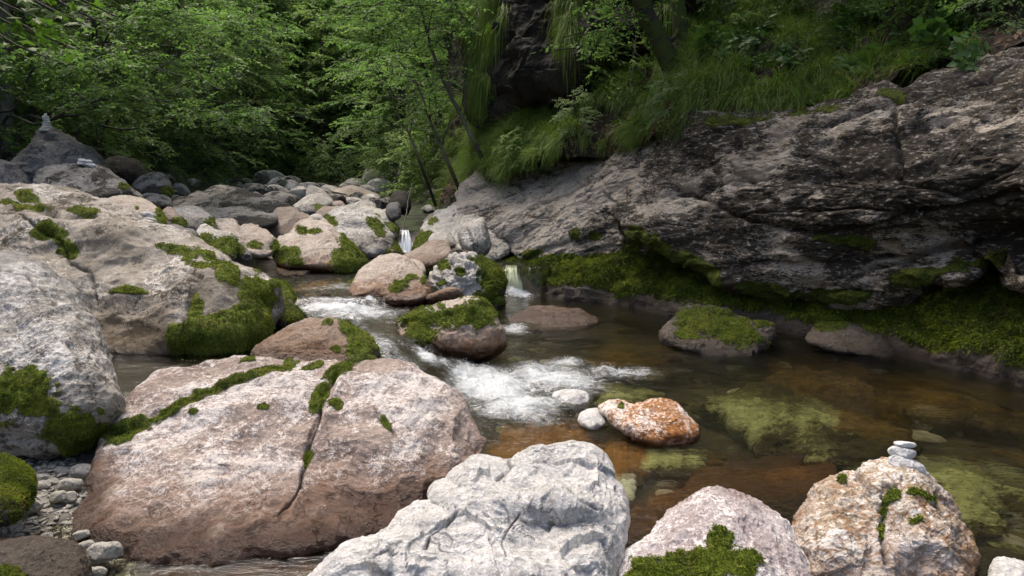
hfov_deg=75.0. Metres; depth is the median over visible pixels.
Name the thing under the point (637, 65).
dead branch
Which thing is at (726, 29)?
herb
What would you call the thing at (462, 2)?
leaning tree
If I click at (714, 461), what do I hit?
bed stone
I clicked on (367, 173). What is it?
boulder
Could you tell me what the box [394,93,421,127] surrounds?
bush
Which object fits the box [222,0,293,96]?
tree
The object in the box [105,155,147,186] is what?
boulder
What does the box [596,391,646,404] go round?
bed slab
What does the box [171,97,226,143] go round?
bush
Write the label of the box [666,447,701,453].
bed stone
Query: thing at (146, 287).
boulder
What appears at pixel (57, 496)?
stone
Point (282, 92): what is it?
tree
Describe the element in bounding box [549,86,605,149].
bush
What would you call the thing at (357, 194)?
boulder
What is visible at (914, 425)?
bed stone
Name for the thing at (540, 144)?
herb
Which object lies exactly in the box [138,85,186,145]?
bush
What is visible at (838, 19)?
herb
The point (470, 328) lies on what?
boulder
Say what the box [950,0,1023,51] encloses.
bush
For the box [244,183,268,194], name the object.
boulder
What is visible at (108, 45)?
bush
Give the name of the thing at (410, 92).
tree
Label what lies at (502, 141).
bush
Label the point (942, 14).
herb
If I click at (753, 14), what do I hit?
bush
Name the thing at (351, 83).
tree
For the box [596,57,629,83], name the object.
herb
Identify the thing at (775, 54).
herb
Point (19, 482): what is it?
boulder
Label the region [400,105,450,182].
bush
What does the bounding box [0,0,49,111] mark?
tree
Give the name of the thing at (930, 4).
herb
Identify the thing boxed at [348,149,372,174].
bush
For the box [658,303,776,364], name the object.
boulder
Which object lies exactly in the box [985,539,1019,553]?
bed stone
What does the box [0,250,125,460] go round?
boulder
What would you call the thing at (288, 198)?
boulder
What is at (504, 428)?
bed stone
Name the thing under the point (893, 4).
bush
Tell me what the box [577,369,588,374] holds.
bed stone
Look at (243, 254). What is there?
boulder
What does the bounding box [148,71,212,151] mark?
bush
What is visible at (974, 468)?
bed stone
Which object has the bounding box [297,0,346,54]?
tree
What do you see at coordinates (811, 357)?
bed stone
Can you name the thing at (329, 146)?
bush
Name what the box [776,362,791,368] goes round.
bed stone
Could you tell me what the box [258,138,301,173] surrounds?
bush
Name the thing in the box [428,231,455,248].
boulder
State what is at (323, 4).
tree
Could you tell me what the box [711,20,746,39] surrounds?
herb
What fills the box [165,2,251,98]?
tree
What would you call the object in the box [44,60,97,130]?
bush
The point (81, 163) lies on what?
stone
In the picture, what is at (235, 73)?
tree
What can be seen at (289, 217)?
boulder
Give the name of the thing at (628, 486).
bed slab
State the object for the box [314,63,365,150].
tree
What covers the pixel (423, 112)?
bush
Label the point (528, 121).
grass
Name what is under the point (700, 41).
herb
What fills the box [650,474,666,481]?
bed stone
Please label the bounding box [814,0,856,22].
fern
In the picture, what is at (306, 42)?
tree
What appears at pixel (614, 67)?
bush
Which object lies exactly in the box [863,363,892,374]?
bed stone
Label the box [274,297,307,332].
boulder
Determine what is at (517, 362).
bed stone
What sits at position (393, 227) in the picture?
boulder
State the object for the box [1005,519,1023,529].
bed stone
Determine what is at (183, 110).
bush
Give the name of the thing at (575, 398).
boulder
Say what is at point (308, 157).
bush
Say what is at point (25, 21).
bush
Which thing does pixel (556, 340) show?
bed stone
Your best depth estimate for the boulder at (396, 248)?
12.22 m
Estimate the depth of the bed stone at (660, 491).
4.01 m
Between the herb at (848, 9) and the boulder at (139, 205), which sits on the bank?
the herb at (848, 9)
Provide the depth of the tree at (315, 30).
46.68 m
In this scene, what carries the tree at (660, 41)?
on the hillside
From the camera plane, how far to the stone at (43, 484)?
3.75 m
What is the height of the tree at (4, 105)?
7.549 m
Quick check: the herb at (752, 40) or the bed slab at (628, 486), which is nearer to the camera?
the bed slab at (628, 486)
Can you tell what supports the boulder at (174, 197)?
on the hillside
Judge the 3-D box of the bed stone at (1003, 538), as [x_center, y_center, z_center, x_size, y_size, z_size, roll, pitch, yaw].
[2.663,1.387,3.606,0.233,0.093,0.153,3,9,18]
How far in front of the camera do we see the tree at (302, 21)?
49.56 m
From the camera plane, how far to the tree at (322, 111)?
41.55 m
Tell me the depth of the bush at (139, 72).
25.99 m
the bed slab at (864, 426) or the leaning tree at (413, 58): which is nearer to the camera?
the bed slab at (864, 426)
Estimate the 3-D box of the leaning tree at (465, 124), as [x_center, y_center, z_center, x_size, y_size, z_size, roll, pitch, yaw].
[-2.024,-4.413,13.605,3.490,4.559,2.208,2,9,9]
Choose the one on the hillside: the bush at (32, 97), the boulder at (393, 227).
the bush at (32, 97)
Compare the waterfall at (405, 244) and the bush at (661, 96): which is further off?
the waterfall at (405, 244)
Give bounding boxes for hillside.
[12,0,1023,231]
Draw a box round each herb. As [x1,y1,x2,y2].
[498,128,513,147]
[504,132,524,141]
[510,132,531,149]
[534,138,545,152]
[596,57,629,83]
[692,30,727,56]
[693,21,731,37]
[699,37,737,60]
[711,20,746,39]
[714,32,760,59]
[726,14,784,46]
[732,11,756,36]
[734,50,771,66]
[736,29,762,51]
[736,52,768,72]
[766,44,813,70]
[771,43,792,69]
[827,35,857,51]
[831,2,869,17]
[831,16,859,43]
[833,3,852,18]
[850,7,878,25]
[888,23,911,42]
[903,16,959,72]
[915,9,957,31]
[918,0,950,9]
[918,11,970,50]
[923,11,964,31]
[938,14,976,38]
[947,27,996,71]
[963,0,1008,14]
[976,0,1019,8]
[990,0,1023,8]
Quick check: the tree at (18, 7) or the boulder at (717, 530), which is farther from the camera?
the tree at (18, 7)
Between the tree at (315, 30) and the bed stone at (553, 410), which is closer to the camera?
the bed stone at (553, 410)
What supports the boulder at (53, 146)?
on the hillside
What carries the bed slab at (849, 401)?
on the riverbed
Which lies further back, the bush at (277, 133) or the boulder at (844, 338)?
the bush at (277, 133)
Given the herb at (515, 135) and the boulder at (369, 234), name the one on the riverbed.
the boulder at (369, 234)
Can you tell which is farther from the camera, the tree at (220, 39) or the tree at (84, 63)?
the tree at (220, 39)
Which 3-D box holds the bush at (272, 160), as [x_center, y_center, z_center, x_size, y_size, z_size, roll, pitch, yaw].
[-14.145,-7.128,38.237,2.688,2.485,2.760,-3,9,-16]
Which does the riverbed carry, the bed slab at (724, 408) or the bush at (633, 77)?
the bed slab at (724, 408)
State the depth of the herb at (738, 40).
10.09 m
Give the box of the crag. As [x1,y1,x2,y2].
[458,0,706,130]
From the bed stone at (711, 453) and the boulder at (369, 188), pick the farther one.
the boulder at (369, 188)
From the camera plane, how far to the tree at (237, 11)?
16.16 m
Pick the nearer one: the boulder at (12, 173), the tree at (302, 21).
the boulder at (12, 173)
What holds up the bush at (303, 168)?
on the hillside
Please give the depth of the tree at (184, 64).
13.48 m
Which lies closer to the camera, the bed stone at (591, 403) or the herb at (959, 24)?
the bed stone at (591, 403)
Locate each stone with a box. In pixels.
[24,496,43,515]
[37,474,50,478]
[37,480,50,489]
[39,128,48,131]
[41,532,52,536]
[46,478,59,484]
[49,490,66,502]
[52,466,69,472]
[57,478,83,491]
[65,491,77,502]
[68,463,90,478]
[72,530,89,539]
[77,161,86,165]
[79,540,94,550]
[86,163,95,166]
[86,541,122,565]
[91,566,106,575]
[140,211,153,217]
[496,425,516,432]
[508,357,531,365]
[517,390,535,396]
[524,412,544,419]
[527,348,547,352]
[528,339,553,345]
[530,387,548,391]
[537,336,571,345]
[539,359,562,366]
[545,407,560,413]
[558,382,579,388]
[573,414,579,425]
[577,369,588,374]
[587,398,593,405]
[596,380,623,387]
[610,327,639,333]
[632,388,665,398]
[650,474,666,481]
[655,489,672,494]
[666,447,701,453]
[675,400,689,405]
[677,452,702,454]
[687,455,723,466]
[691,378,711,384]
[694,450,727,460]
[702,449,717,457]
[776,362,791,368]
[804,351,836,362]
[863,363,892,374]
[887,446,915,458]
[887,455,926,474]
[893,441,916,447]
[909,423,930,430]
[912,430,946,443]
[912,455,928,462]
[954,431,963,436]
[960,460,989,474]
[962,455,987,462]
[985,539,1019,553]
[986,534,1023,546]
[1002,531,1023,542]
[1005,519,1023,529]
[1007,531,1023,536]
[1015,461,1023,469]
[1016,545,1023,554]
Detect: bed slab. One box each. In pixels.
[147,560,316,575]
[276,267,310,277]
[293,278,356,301]
[485,443,526,458]
[499,421,594,446]
[582,349,693,386]
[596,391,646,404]
[602,440,650,489]
[618,479,636,502]
[625,504,674,548]
[639,450,706,479]
[647,451,836,522]
[689,381,893,471]
[764,364,877,420]
[830,415,922,455]
[857,387,1023,440]
[929,467,1023,519]
[954,497,1006,538]
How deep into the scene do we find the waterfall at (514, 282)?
10.43 m
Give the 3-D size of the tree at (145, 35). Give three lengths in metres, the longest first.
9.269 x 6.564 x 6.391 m
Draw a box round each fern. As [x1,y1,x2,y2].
[781,2,817,19]
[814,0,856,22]
[830,55,874,74]
[843,40,905,66]
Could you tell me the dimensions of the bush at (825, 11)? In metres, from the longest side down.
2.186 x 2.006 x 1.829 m
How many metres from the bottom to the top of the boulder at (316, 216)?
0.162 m
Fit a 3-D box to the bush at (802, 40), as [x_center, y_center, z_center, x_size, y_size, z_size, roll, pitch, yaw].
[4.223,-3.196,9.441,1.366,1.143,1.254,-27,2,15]
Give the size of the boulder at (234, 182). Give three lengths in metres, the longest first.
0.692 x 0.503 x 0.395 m
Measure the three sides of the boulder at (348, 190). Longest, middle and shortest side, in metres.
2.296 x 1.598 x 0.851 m
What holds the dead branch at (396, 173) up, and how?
on the boulder at (393, 211)
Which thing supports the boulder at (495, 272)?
in the water
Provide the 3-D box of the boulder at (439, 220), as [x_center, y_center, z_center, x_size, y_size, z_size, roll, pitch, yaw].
[-0.856,-1.122,12.487,1.834,1.119,2.748,0,9,0]
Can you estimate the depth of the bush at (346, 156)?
42.35 m
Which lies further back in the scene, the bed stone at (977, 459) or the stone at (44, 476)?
the bed stone at (977, 459)
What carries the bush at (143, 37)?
on the hillside
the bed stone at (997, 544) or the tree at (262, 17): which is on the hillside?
the tree at (262, 17)
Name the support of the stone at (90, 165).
on the boulder at (99, 181)
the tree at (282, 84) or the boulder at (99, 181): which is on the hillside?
the tree at (282, 84)
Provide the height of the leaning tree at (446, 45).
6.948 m
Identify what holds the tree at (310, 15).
on the hillside
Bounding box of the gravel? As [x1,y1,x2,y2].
[0,453,136,575]
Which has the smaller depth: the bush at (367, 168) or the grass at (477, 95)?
the grass at (477, 95)
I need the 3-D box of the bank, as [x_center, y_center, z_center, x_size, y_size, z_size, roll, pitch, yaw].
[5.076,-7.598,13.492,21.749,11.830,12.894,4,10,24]
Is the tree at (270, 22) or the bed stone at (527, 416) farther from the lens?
the tree at (270, 22)
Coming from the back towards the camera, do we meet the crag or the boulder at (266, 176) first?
the boulder at (266, 176)
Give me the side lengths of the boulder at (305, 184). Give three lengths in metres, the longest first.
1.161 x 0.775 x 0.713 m
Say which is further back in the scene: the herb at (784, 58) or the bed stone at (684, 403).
the herb at (784, 58)
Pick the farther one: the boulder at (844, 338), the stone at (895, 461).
the boulder at (844, 338)
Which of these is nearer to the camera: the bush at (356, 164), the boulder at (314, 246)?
the boulder at (314, 246)
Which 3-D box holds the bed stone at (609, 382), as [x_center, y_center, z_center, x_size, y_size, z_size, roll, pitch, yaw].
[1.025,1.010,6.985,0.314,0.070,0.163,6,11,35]
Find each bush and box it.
[0,30,70,152]
[0,33,65,152]
[11,15,74,122]
[12,22,101,148]
[13,29,97,115]
[13,74,91,144]
[35,77,161,157]
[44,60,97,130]
[50,64,101,104]
[57,86,149,169]
[59,43,119,93]
[72,29,176,135]
[73,82,157,156]
[78,35,162,113]
[88,102,179,191]
[101,29,192,130]
[104,62,194,161]
[115,115,204,186]
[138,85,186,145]
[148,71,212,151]
[161,81,201,129]
[162,129,222,184]
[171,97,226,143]
[174,116,243,185]
[182,89,240,140]
[191,120,233,158]
[191,137,233,174]
[217,105,250,148]
[219,97,245,152]
[223,155,256,183]
[236,149,269,180]
[237,135,292,174]
[255,142,287,170]
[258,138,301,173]
[264,114,286,154]
[266,90,298,124]
[283,122,314,160]
[284,147,328,182]
[292,148,333,184]
[301,136,337,177]
[302,114,333,148]
[304,133,354,185]
[310,152,354,185]
[337,145,356,163]
[340,88,373,120]
[342,154,374,182]
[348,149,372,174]
[350,114,387,163]
[351,125,390,168]
[351,137,373,166]
[352,120,416,182]
[355,159,386,177]
[357,104,410,172]
[358,145,398,184]
[365,134,387,165]
[367,115,397,167]
[371,125,428,179]
[375,128,442,196]
[382,86,418,127]
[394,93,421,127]
[397,114,450,192]
[399,102,433,145]
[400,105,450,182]
[402,81,447,142]
[416,76,448,142]
[423,84,450,142]
[431,117,451,190]
[433,82,450,132]
[470,92,494,141]
[492,127,536,177]
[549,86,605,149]
[581,23,656,101]
[606,0,634,69]
[611,54,662,124]
[639,69,700,143]
[671,0,736,27]
[691,0,782,30]
[763,14,844,74]
[771,0,864,33]
[813,0,961,43]
[837,0,984,43]
[874,0,1021,83]
[875,0,1008,45]
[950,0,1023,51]
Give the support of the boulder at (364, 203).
on the hillside
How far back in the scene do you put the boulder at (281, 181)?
27.69 m
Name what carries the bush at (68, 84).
on the hillside
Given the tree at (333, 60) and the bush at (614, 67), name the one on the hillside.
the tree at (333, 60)
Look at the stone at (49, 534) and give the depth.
3.22 m
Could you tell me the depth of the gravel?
3.47 m
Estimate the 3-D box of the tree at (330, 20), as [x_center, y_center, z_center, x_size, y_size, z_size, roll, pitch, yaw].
[-6.641,-12.490,35.073,7.503,11.930,7.786,-3,12,-27]
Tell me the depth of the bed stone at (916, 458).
5.11 m
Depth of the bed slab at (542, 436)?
4.83 m
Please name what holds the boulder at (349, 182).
on the hillside
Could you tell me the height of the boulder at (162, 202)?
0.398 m
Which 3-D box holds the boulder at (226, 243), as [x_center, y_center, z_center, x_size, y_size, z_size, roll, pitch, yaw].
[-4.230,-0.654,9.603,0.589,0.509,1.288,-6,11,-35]
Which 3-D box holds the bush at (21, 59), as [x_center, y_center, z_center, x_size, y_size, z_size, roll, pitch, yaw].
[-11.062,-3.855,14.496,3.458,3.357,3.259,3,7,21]
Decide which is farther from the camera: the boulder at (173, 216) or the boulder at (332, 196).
the boulder at (332, 196)
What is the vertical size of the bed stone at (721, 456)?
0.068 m
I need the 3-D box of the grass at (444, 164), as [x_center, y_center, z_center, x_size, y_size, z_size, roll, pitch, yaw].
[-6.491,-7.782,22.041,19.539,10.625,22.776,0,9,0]
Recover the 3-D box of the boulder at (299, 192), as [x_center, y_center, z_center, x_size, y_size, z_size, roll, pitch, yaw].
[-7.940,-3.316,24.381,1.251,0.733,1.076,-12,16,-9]
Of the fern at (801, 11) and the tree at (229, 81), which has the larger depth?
the tree at (229, 81)
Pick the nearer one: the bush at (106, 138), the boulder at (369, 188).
the bush at (106, 138)
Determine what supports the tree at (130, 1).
on the hillside
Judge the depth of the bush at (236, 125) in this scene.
36.37 m
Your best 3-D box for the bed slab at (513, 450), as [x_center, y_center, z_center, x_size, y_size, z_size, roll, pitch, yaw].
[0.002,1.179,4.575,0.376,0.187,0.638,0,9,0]
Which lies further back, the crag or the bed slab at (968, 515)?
the crag
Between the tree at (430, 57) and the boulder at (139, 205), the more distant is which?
the tree at (430, 57)
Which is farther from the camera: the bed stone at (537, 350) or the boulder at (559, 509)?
the bed stone at (537, 350)
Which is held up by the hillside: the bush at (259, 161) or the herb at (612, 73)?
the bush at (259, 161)
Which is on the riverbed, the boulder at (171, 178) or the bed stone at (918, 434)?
the bed stone at (918, 434)
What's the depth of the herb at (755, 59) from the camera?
9.51 m
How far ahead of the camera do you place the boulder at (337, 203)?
15.82 m
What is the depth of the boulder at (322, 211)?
14.54 m
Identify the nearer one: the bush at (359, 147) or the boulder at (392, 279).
the boulder at (392, 279)
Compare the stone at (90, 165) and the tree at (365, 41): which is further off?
the tree at (365, 41)
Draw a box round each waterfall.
[399,230,412,253]
[505,266,522,290]
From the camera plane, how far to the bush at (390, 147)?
26.76 m
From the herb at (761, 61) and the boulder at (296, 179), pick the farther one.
the boulder at (296, 179)
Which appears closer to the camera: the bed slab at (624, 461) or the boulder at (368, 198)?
the bed slab at (624, 461)
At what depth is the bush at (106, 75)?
21.31 m
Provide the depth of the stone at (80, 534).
3.23 m
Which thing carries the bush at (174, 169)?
on the hillside
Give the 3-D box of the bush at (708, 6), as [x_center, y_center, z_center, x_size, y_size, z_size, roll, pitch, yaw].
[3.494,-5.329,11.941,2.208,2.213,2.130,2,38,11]
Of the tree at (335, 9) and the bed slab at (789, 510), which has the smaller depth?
the bed slab at (789, 510)
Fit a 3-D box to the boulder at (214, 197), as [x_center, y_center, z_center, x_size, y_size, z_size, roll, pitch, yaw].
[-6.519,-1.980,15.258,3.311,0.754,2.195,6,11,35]
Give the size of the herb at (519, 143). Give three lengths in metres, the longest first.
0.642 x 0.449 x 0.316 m
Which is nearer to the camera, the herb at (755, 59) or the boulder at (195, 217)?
the herb at (755, 59)
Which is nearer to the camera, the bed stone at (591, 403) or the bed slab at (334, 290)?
the bed stone at (591, 403)
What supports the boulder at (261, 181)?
on the hillside
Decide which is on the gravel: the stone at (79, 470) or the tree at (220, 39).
the stone at (79, 470)
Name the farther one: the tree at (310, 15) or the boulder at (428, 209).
the tree at (310, 15)
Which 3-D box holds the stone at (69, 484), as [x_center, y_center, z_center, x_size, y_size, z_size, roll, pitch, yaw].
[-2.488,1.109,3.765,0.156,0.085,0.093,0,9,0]
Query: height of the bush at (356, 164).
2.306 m
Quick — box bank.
[440,0,1023,204]
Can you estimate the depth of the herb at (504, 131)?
12.77 m
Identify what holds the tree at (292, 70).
on the hillside
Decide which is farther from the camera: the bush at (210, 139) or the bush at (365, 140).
the bush at (365, 140)
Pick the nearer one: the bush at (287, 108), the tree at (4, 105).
the tree at (4, 105)
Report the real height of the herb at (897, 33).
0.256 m
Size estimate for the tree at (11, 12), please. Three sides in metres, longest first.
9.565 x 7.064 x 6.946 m
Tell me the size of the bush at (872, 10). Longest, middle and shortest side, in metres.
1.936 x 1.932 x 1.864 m
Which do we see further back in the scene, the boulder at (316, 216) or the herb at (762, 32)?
the boulder at (316, 216)
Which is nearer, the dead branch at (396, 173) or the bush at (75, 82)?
the dead branch at (396, 173)
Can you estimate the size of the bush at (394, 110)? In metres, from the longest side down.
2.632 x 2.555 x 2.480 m
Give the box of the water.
[54,250,1023,575]
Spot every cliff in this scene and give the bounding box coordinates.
[453,132,657,259]
[611,46,1023,310]
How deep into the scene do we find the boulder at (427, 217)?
17.41 m
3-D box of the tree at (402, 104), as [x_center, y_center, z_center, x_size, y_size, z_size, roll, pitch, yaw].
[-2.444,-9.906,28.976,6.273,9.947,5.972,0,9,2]
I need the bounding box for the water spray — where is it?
[311,250,648,419]
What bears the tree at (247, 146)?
on the hillside
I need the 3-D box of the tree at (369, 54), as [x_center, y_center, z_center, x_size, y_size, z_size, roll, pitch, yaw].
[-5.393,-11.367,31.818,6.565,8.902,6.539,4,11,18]
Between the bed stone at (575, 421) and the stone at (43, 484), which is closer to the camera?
the stone at (43, 484)
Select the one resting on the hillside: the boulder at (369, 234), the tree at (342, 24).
the tree at (342, 24)
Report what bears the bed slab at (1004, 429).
on the riverbed
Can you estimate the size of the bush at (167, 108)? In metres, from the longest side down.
3.435 x 3.427 x 3.306 m
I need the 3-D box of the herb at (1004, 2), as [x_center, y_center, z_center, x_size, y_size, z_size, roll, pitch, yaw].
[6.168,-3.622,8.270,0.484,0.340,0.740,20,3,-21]
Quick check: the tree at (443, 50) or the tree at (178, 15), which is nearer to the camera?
the tree at (178, 15)
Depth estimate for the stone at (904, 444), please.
3.20 m
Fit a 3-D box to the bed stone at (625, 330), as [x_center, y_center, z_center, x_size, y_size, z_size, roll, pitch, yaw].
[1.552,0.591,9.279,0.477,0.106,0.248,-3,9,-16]
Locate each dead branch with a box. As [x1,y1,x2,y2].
[389,162,401,186]
[398,183,411,243]
[628,35,652,102]
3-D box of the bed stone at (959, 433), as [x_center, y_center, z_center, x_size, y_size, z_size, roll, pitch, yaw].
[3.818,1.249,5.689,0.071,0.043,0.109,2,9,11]
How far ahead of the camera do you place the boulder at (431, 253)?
10.57 m
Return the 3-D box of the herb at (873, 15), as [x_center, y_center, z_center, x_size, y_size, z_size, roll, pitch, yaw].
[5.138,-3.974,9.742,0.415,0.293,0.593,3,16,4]
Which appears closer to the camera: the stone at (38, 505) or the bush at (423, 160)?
the stone at (38, 505)
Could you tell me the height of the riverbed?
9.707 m
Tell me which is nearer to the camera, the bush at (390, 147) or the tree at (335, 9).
the bush at (390, 147)
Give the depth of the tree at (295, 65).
40.65 m
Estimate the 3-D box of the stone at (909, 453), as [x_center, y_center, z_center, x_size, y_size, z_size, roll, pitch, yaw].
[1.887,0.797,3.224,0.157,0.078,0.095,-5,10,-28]
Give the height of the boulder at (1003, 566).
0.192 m
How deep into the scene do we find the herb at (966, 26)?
8.14 m
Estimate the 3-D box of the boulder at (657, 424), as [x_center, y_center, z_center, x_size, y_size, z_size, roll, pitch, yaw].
[1.007,0.967,4.808,0.654,0.292,0.658,-3,9,-18]
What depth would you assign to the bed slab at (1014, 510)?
4.06 m
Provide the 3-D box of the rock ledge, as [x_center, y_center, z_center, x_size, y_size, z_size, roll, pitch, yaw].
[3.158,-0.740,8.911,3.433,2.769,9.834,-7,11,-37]
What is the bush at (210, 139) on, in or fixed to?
on the hillside
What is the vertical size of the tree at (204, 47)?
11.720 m
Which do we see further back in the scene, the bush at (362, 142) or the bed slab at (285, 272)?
the bush at (362, 142)
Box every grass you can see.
[2,68,579,208]
[438,92,580,197]
[450,0,724,129]
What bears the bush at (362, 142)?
on the hillside
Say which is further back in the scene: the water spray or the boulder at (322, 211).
the boulder at (322, 211)
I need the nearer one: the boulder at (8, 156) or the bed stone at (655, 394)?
the bed stone at (655, 394)
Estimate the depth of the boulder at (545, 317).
8.45 m
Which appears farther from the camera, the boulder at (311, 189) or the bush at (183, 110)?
the bush at (183, 110)
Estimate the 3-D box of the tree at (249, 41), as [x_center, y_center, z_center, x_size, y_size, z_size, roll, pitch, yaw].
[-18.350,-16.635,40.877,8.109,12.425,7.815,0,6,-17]
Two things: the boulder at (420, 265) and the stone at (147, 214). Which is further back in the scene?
the boulder at (420, 265)
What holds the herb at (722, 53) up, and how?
on the bank
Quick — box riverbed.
[0,66,1023,575]
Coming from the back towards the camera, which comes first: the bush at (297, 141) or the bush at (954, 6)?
the bush at (297, 141)
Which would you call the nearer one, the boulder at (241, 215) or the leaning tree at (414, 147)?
the boulder at (241, 215)
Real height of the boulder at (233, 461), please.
0.822 m
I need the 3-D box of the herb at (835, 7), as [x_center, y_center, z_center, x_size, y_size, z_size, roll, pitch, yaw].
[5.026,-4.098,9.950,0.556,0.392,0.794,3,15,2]
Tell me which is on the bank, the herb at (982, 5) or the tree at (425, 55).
the herb at (982, 5)
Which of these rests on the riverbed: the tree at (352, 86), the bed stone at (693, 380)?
the bed stone at (693, 380)
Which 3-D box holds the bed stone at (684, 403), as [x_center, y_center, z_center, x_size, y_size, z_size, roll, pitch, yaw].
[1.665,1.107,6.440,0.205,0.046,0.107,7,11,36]
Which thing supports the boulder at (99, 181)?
on the riverbed
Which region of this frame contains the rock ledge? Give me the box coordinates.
[496,248,1023,410]
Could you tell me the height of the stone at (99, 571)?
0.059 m
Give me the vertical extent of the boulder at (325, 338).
0.468 m
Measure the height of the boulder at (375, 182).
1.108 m
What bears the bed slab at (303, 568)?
on the riverbed
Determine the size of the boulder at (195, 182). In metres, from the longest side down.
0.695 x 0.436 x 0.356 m
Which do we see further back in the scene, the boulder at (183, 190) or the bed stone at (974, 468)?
the boulder at (183, 190)
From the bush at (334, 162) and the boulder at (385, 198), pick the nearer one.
the boulder at (385, 198)
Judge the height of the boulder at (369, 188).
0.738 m
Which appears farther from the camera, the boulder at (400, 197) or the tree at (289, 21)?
the tree at (289, 21)
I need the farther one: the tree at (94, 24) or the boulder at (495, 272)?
the tree at (94, 24)
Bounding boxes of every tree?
[0,0,44,17]
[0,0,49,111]
[0,0,137,70]
[0,0,154,151]
[0,17,208,112]
[0,98,199,159]
[10,0,67,61]
[10,0,101,84]
[10,0,168,122]
[14,0,141,40]
[14,76,219,153]
[18,0,214,118]
[40,0,304,126]
[51,41,270,124]
[53,0,208,66]
[53,1,99,48]
[62,0,167,52]
[75,91,313,148]
[88,0,267,171]
[90,0,216,85]
[99,0,255,108]
[99,0,321,155]
[116,0,316,166]
[140,0,287,163]
[159,0,276,130]
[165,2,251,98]
[173,0,276,113]
[193,0,323,172]
[201,0,312,155]
[212,0,288,83]
[215,49,303,171]
[217,42,302,159]
[220,24,305,158]
[221,29,291,137]
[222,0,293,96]
[232,40,301,161]
[244,1,303,71]
[247,0,318,107]
[254,1,309,72]
[256,0,327,124]
[266,8,347,137]
[268,3,369,154]
[270,0,359,124]
[270,39,311,122]
[273,0,322,52]
[273,0,331,59]
[279,4,328,92]
[283,71,349,172]
[286,0,362,79]
[288,42,359,137]
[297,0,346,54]
[302,32,366,132]
[308,0,446,158]
[311,0,383,96]
[312,0,399,106]
[312,18,368,108]
[313,2,438,151]
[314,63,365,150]
[322,0,420,151]
[322,6,354,67]
[327,0,496,99]
[329,0,422,136]
[330,31,394,146]
[335,0,480,49]
[335,42,454,206]
[336,0,436,140]
[342,1,429,73]
[347,0,453,163]
[347,50,465,189]
[359,1,443,108]
[372,0,493,176]
[373,6,462,104]
[374,2,440,76]
[378,6,449,138]
[380,2,447,74]
[384,0,462,84]
[385,3,448,102]
[386,8,451,62]
[410,2,448,86]
[420,0,470,37]
[420,17,446,71]
[459,0,732,90]
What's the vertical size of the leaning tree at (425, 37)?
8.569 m
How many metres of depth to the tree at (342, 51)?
44.45 m
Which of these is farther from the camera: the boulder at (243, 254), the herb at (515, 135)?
the herb at (515, 135)
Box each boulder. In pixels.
[0,159,30,183]
[0,182,285,364]
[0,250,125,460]
[0,452,38,527]
[0,535,91,575]
[1,152,15,160]
[10,127,109,183]
[33,163,143,197]
[70,355,486,571]
[101,195,167,224]
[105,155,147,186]
[132,171,173,197]
[142,193,172,209]
[162,172,175,184]
[162,207,187,227]
[167,224,186,229]
[171,183,190,196]
[171,195,180,200]
[172,185,293,212]
[173,206,216,230]
[186,228,198,236]
[188,178,200,186]
[196,224,240,260]
[207,206,277,228]
[215,218,280,257]
[226,179,237,185]
[234,243,251,261]
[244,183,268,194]
[250,316,379,361]
[251,179,264,184]
[254,170,284,183]
[257,255,273,261]
[264,191,300,204]
[266,206,309,238]
[267,177,287,186]
[267,184,287,191]
[272,218,369,278]
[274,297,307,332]
[276,278,296,302]
[282,176,301,182]
[284,180,300,189]
[286,186,306,198]
[293,192,332,214]
[299,182,320,187]
[305,185,327,195]
[308,214,322,219]
[308,440,630,575]
[315,206,333,215]
[321,184,335,189]
[321,187,332,193]
[323,204,394,257]
[328,194,346,198]
[331,185,381,196]
[332,195,347,204]
[332,200,344,206]
[343,178,366,186]
[346,197,360,203]
[348,253,431,308]
[349,192,362,197]
[354,200,375,207]
[360,185,376,192]
[360,194,379,198]
[360,196,374,202]
[360,206,399,237]
[362,169,380,182]
[366,240,404,259]
[367,178,393,196]
[373,199,388,209]
[376,197,389,201]
[385,202,400,220]
[389,190,410,214]
[394,295,506,362]
[404,239,450,267]
[410,230,432,250]
[410,259,425,274]
[416,202,510,260]
[421,205,435,212]
[421,287,463,305]
[422,213,432,221]
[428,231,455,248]
[429,251,506,313]
[448,248,508,296]
[457,217,491,255]
[508,305,599,334]
[552,389,589,409]
[578,408,606,429]
[598,398,700,450]
[618,485,811,575]
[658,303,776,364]
[791,457,981,575]
[805,320,898,362]
[988,556,1023,575]
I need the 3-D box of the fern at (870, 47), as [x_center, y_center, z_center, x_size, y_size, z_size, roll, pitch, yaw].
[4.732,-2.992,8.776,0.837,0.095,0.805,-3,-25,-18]
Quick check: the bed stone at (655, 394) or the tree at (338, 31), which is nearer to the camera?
the bed stone at (655, 394)
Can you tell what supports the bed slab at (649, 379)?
on the riverbed
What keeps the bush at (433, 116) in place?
on the hillside
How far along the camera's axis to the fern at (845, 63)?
8.68 m
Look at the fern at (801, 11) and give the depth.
10.86 m
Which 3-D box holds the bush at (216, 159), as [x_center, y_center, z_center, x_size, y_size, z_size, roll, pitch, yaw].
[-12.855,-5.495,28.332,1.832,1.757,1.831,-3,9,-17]
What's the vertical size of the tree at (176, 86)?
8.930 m
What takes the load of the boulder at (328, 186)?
on the hillside
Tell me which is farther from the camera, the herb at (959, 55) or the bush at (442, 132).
the bush at (442, 132)
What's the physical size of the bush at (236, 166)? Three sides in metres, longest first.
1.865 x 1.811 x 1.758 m

